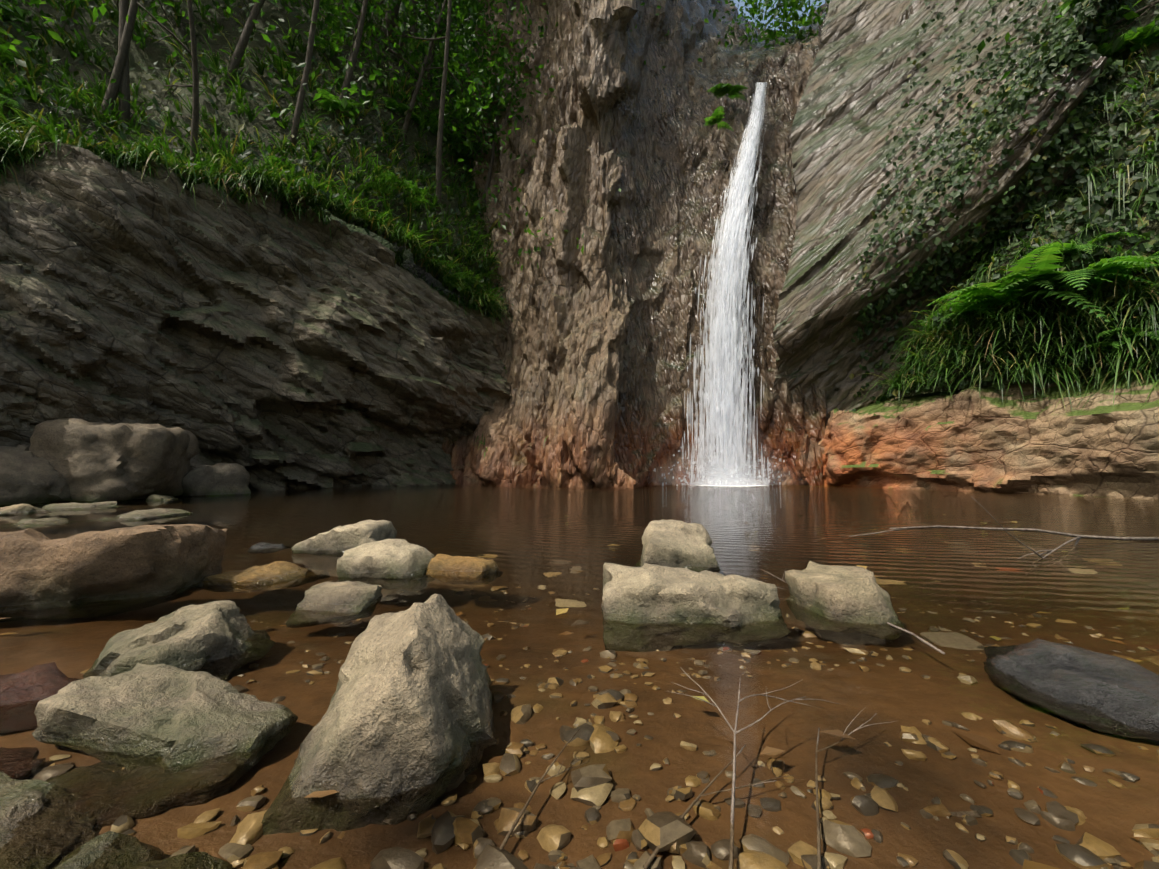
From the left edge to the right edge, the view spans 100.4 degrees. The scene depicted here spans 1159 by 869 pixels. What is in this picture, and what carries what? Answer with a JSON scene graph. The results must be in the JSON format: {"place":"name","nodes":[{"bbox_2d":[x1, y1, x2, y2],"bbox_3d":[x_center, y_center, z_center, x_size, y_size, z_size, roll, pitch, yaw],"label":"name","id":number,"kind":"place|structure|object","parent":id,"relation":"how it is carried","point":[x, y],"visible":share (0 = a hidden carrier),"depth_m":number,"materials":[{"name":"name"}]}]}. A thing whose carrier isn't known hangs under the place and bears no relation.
{"place":"outdoors","nodes":[
{"label":"outdoors","id":0,"kind":"place"},
{"bbox_2d":[0,0,501,319],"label":"slope","id":1,"kind":"structure","parent":0,"point":[152,55],"depth_m":7.56,"materials":[{"name":"green plant"}]},
{"bbox_2d":[0,0,1158,455],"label":"grass tufts","id":2,"kind":"object","parent":1,"relation":"on","point":[38,132],"visible":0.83,"depth_m":6.08,"materials":[{"name":"green plant"}]},
{"bbox_2d":[0,142,511,489],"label":"cliff wall","id":3,"kind":"structure","parent":0,"point":[269,347],"depth_m":5.43,"materials":[{"name":"grey stone"}]},
{"bbox_2d":[310,0,476,302],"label":"forest hill terrain","id":4,"kind":"structure","parent":0,"point":[421,270],"depth_m":17.73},
{"bbox_2d":[0,484,1158,868],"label":"pool water","id":5,"kind":"structure","parent":0,"point":[604,748],"depth_m":0.65,"materials":[{"name":"brown liquid"}]},
{"bbox_2d":[0,504,49,515],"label":"rock","id":6,"kind":"object","parent":5,"relation":"in","point":[18,509],"visible":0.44,"depth_m":3.07,"materials":[{"name":"stone"}]},
{"bbox_2d":[13,517,72,526],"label":"rock","id":7,"kind":"object","parent":5,"relation":"in","point":[38,522],"visible":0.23,"depth_m":2.56,"materials":[{"name":"stone"}]},
{"bbox_2d":[42,501,119,509],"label":"rock","id":8,"kind":"object","parent":5,"relation":"in","point":[82,506],"visible":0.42,"depth_m":3.40,"materials":[{"name":"stone"}]},
{"bbox_2d":[100,508,193,519],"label":"boulder","id":9,"kind":"object","parent":5,"relation":"in","point":[154,513],"visible":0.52,"depth_m":2.86,"materials":[{"name":"stone"}]},
{"bbox_2d":[146,495,176,500],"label":"rock","id":10,"kind":"object","parent":5,"relation":"in","point":[158,498],"visible":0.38,"depth_m":4.20,"materials":[{"name":"stone"}]},
{"bbox_2d":[180,463,250,496],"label":"boulder","id":11,"kind":"object","parent":5,"relation":"on","point":[222,479],"visible":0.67,"depth_m":4.83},
{"bbox_2d":[202,561,307,585],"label":"rock","id":12,"kind":"object","parent":5,"relation":"in","point":[275,571],"visible":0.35,"depth_m":1.31,"materials":[{"name":"brown stone"}]},
{"bbox_2d":[251,542,284,548],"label":"rock","id":13,"kind":"object","parent":5,"relation":"in","point":[260,545],"visible":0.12,"depth_m":1.85,"materials":[{"name":"grey stone"}]},
{"bbox_2d":[296,581,382,612],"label":"rock","id":14,"kind":"object","parent":5,"relation":"in","point":[349,597],"visible":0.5,"depth_m":1.07,"materials":[{"name":"stone"}]},
{"bbox_2d":[291,519,396,553],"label":"boulder","id":15,"kind":"object","parent":5,"relation":"in","point":[338,539],"visible":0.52,"depth_m":1.72,"materials":[{"name":"stone"}]},
{"bbox_2d":[337,539,434,577],"bbox_3d":[-0.570,0.421,1.456,0.269,0.203,0.225,0,-4,1],"label":"boulder","id":16,"kind":"object","parent":5,"relation":"in","point":[394,558],"visible":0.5,"depth_m":1.38,"materials":[{"name":"stone"}]},
{"bbox_2d":[426,554,499,577],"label":"rock","id":17,"kind":"object","parent":5,"relation":"in","point":[449,565],"visible":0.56,"depth_m":1.39,"materials":[{"name":"brown stone"}]},
{"bbox_2d":[639,519,719,570],"bbox_3d":[0.308,0.417,1.562,0.318,0.263,0.276,0,-4,1],"label":"boulder","id":18,"kind":"object","parent":5,"relation":"in","point":[674,543],"visible":0.56,"depth_m":1.47,"materials":[{"name":"stone"}]},
{"bbox_2d":[698,82,766,474],"bbox_3d":[2.848,-3.033,8.131,2.515,7.687,0.787,3,-5,-41],"label":"waterfall sheet","id":19,"kind":"object","parent":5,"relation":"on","point":[741,217],"visible":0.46,"depth_m":8.24,"materials":[{"name":"liquid"}]},
{"bbox_2d":[785,561,899,623],"bbox_3d":[0.603,0.401,1.099,0.236,0.169,0.299,0,-4,1],"label":"rock","id":20,"kind":"object","parent":5,"relation":"in","point":[853,594],"visible":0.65,"depth_m":1.02,"materials":[{"name":"stone"}]},
{"bbox_2d":[669,496,1158,824],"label":"fallen twigs","id":21,"kind":"object","parent":5,"relation":"on","point":[1078,538],"visible":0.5,"depth_m":0.91,"materials":[{"name":"brown wood"}]},
{"bbox_2d":[0,0,1158,270],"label":"tree","id":22,"kind":"object","parent":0,"point":[480,68],"depth_m":8.45,"materials":[{"name":"green plant"}]},
{"bbox_2d":[442,0,828,487],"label":"cliff wall","id":23,"kind":"structure","parent":0,"point":[593,349],"depth_m":8.28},
{"bbox_2d":[653,83,789,485],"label":"waterfall streaks","id":24,"kind":"object","parent":23,"relation":"attached to","point":[721,362],"visible":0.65,"depth_m":7.49,"materials":[{"name":"white liquid"}]},
{"bbox_2d":[644,453,802,484],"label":"foam","id":25,"kind":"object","parent":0,"point":[723,474],"depth_m":7.00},
{"bbox_2d":[672,410,776,484],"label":"water spray","id":26,"kind":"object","parent":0,"point":[723,453],"depth_m":7.30,"materials":[{"name":"white liquid"}]},
{"bbox_2d":[659,432,791,484],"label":"water splash","id":27,"kind":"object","parent":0,"point":[726,467],"depth_m":7.15,"materials":[{"name":"white liquid"}]},
{"bbox_2d":[733,0,824,33],"label":"sky","id":28,"kind":"structure","parent":0,"point":[740,3],"materials":[{"name":"blue"}]},
{"bbox_2d":[772,0,1107,425],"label":"cliff slab","id":29,"kind":"structure","parent":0,"point":[848,109],"depth_m":7.40,"materials":[{"name":"grey stone"}]},
{"bbox_2d":[0,0,1158,411],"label":"plants","id":30,"kind":"object","parent":29,"relation":"attached to","point":[1056,54],"visible":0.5,"depth_m":5.94,"materials":[{"name":"green plant"}]},
{"bbox_2d":[892,0,1158,397],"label":"slope","id":31,"kind":"structure","parent":0,"point":[1145,18],"depth_m":5.69,"materials":[{"name":"green plant"}]},
{"bbox_2d":[0,0,1158,369],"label":"fern plants","id":32,"kind":"object","parent":31,"relation":"on","point":[1024,278],"visible":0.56,"depth_m":5.36,"materials":[{"name":"green plant"}]},
{"bbox_3d":[-0.019,0.892,4.810,18.000,0.511,12.151,0,-4,1],"label":"pool bed","id":33,"kind":"object","parent":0,"visible":0},
{"bbox_2d":[0,771,55,852],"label":"boulder","id":34,"kind":"object","parent":33,"relation":"on","point":[20,800],"visible":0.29,"depth_m":0.45,"materials":[{"name":"stone"}]},
{"bbox_2d":[0,444,71,506],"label":"boulder","id":35,"kind":"object","parent":33,"relation":"on","point":[27,476],"visible":0.5,"depth_m":3.76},
{"bbox_2d":[0,662,78,705],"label":"red boulder","id":36,"kind":"object","parent":33,"relation":"on","point":[40,682],"visible":0.15,"depth_m":0.67,"materials":[{"name":"red stone"}]},
{"bbox_2d":[55,831,119,868],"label":"boulder","id":37,"kind":"object","parent":33,"relation":"on","point":[91,850],"visible":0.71,"depth_m":0.39,"materials":[{"name":"stone"}]},
{"bbox_2d":[0,524,226,611],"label":"slab boulder","id":38,"kind":"object","parent":33,"relation":"on","point":[39,570],"visible":0.46,"depth_m":1.09,"materials":[{"name":"brown stone"}]},
{"bbox_2d":[29,418,199,502],"bbox_3d":[-4.218,0.347,4.401,1.027,0.939,0.954,1,-4,-23],"label":"boulder","id":39,"kind":"object","parent":33,"relation":"on","point":[94,462],"visible":0.65,"depth_m":4.07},
{"bbox_2d":[31,663,296,766],"bbox_3d":[-0.491,0.372,0.608,0.291,0.132,0.184,-1,-4,13],"label":"flat boulder","id":40,"kind":"object","parent":33,"relation":"on","point":[172,715],"visible":0.81,"depth_m":0.56,"materials":[{"name":"stone"}]},
{"bbox_2d":[91,600,254,676],"bbox_3d":[-0.661,0.384,0.818,0.221,0.168,0.247,0,-4,1],"label":"boulder","id":41,"kind":"object","parent":33,"relation":"on","point":[192,637],"visible":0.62,"depth_m":0.78,"materials":[{"name":"stone"}]},
{"bbox_2d":[289,594,492,799],"bbox_3d":[-0.214,0.339,0.584,0.236,0.256,0.290,0,-4,1],"label":"wedge boulder","id":42,"kind":"object","parent":33,"relation":"on","point":[409,707],"visible":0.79,"depth_m":0.51,"materials":[{"name":"stone"}]},
{"bbox_2d":[0,509,1109,797],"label":"dead leaf litter","id":43,"kind":"object","parent":33,"relation":"on","point":[764,751],"visible":0.23,"depth_m":0.56,"materials":[{"name":"brown plant"}]},
{"bbox_2d":[601,562,781,626],"bbox_3d":[0.240,0.398,1.089,0.386,0.210,0.298,0,-4,1],"label":"boulder","id":44,"kind":"object","parent":33,"relation":"on","point":[648,593],"visible":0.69,"depth_m":0.99,"materials":[{"name":"stone"}]},
{"bbox_2d":[818,372,1158,498],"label":"cliff ledge","id":45,"kind":"object","parent":33,"relation":"on","point":[989,440],"visible":0.67,"depth_m":5.43,"materials":[{"name":"brown stone"}]},
{"bbox_2d":[991,638,1158,732],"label":"dark boulder","id":46,"kind":"object","parent":33,"relation":"on","point":[1123,691],"visible":0.5,"depth_m":0.68,"materials":[{"name":"grey stone"}]}
]}

